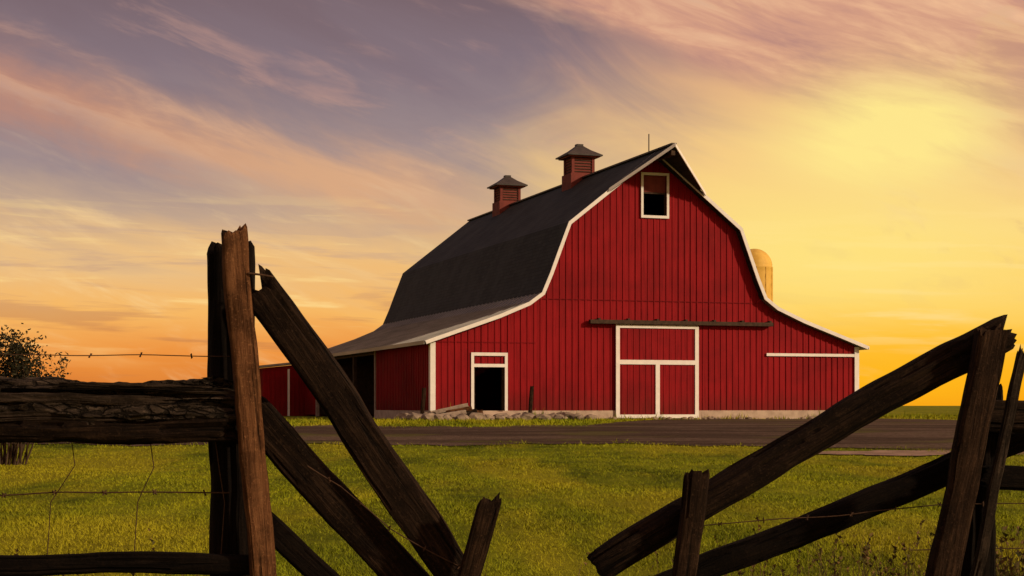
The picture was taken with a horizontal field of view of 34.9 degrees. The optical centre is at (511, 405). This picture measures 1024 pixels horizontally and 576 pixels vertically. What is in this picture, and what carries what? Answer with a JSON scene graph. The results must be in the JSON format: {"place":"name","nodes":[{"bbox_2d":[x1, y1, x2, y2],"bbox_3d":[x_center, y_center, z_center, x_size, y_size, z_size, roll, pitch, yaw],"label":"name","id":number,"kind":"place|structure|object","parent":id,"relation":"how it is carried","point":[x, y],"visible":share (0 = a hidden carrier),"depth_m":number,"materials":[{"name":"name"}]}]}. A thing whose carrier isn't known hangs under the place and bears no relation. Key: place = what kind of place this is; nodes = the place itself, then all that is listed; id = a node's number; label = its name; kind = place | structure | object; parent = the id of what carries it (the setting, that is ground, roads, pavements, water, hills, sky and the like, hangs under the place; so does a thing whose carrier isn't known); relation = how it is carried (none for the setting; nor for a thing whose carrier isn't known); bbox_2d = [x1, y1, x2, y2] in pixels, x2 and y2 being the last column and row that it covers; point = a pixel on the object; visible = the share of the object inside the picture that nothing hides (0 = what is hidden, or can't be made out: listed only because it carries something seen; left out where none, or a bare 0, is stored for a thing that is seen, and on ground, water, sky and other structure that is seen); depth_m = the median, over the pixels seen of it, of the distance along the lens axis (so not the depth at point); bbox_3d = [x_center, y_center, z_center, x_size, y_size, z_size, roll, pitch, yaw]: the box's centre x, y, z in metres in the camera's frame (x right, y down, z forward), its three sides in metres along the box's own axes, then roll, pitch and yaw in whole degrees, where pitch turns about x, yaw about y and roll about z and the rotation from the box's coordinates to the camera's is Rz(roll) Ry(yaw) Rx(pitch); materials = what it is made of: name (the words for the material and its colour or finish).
{"place":"outdoors","nodes":[
{"label":"outdoors","id":0,"kind":"place"},
{"bbox_2d":[0,402,1023,575],"bbox_3d":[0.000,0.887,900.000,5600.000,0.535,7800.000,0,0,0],"label":"ground","id":1,"kind":"structure","parent":0,"point":[931,410],"depth_m":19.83,"materials":[{"name":"green plant"}]},
{"bbox_2d":[0,323,70,464],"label":"shrub","id":2,"kind":"object","parent":1,"relation":"on","point":[22,368],"visible":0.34,"depth_m":29.91,"materials":[{"name":"green plant"}]},
{"bbox_2d":[0,528,197,575],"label":"dry weeds","id":3,"kind":"object","parent":1,"relation":"on","point":[152,541],"visible":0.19,"depth_m":6.08,"materials":[{"name":"plant"}]},
{"bbox_2d":[0,223,501,575],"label":"wooden fence","id":4,"kind":"object","parent":1,"relation":"on","point":[233,418],"visible":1,"depth_m":4.00,"materials":[{"name":"black wood"}]},
{"bbox_2d":[420,387,425,413],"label":"wooden post","id":5,"kind":"object","parent":1,"relation":"on","point":[422,409],"visible":0.71,"depth_m":68.13,"materials":[{"name":"brown wood"}]},
{"bbox_2d":[431,403,483,415],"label":"timber pile","id":6,"kind":"object","parent":1,"relation":"on","point":[465,408],"visible":0.63,"depth_m":68.52,"materials":[{"name":"brown wood"}]},
{"bbox_2d":[483,412,509,419],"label":"stone doorstep","id":7,"kind":"object","parent":1,"relation":"on","point":[492,414],"visible":0.29,"depth_m":70.26,"materials":[{"name":"stone"}]},
{"bbox_2d":[528,386,533,412],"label":"wooden post","id":8,"kind":"object","parent":1,"relation":"on","point":[530,408],"visible":0.74,"depth_m":70.04,"materials":[{"name":"brown wood"}]},
{"bbox_2d":[259,134,868,418],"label":"red barn","id":9,"kind":"structure","parent":1,"relation":"on","point":[632,287],"depth_m":73.82,"materials":[{"name":"paint"}]},
{"bbox_2d":[615,325,698,417],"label":"sliding doors","id":10,"kind":"structure","parent":9,"relation":"in","point":[657,366],"depth_m":73.07,"materials":[{"name":"red paint"}]},
{"bbox_2d":[394,411,814,420],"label":"rubble stones","id":11,"kind":"object","parent":1,"relation":"on","point":[499,416],"visible":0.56,"depth_m":68.71,"materials":[{"name":"grey stone"}]},
{"bbox_2d":[485,517,1023,575],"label":"dry weeds","id":12,"kind":"object","parent":1,"relation":"on","point":[885,570],"visible":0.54,"depth_m":6.73,"materials":[{"name":"plant"}]},
{"bbox_2d":[750,249,772,301],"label":"grain silo","id":13,"kind":"object","parent":1,"relation":"on","point":[763,262],"visible":0.19,"depth_m":148.69,"materials":[{"name":"metal"}]},
{"bbox_2d":[587,314,1023,575],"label":"wooden fence","id":14,"kind":"object","parent":1,"relation":"on","point":[972,473],"visible":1,"depth_m":4.41,"materials":[{"name":"brown wood"}]},
{"bbox_2d":[819,450,950,455],"bbox_3d":[8.893,1.028,35.487,6.419,0.050,2.604,0,0,0],"label":"gravel patch","id":15,"kind":"object","parent":1,"relation":"on","point":[903,452],"visible":0.6,"depth_m":35.62,"materials":[{"name":"grey gravel"}]},
{"bbox_2d":[0,0,1023,405],"label":"sky","id":16,"kind":"structure","parent":0,"point":[873,150],"materials":[{"name":"orange"}]},
{"bbox_2d":[6,419,1023,452],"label":"gravel driveway","id":17,"kind":"structure","parent":0,"point":[923,434],"depth_m":46.09,"materials":[{"name":"grey gravel"}]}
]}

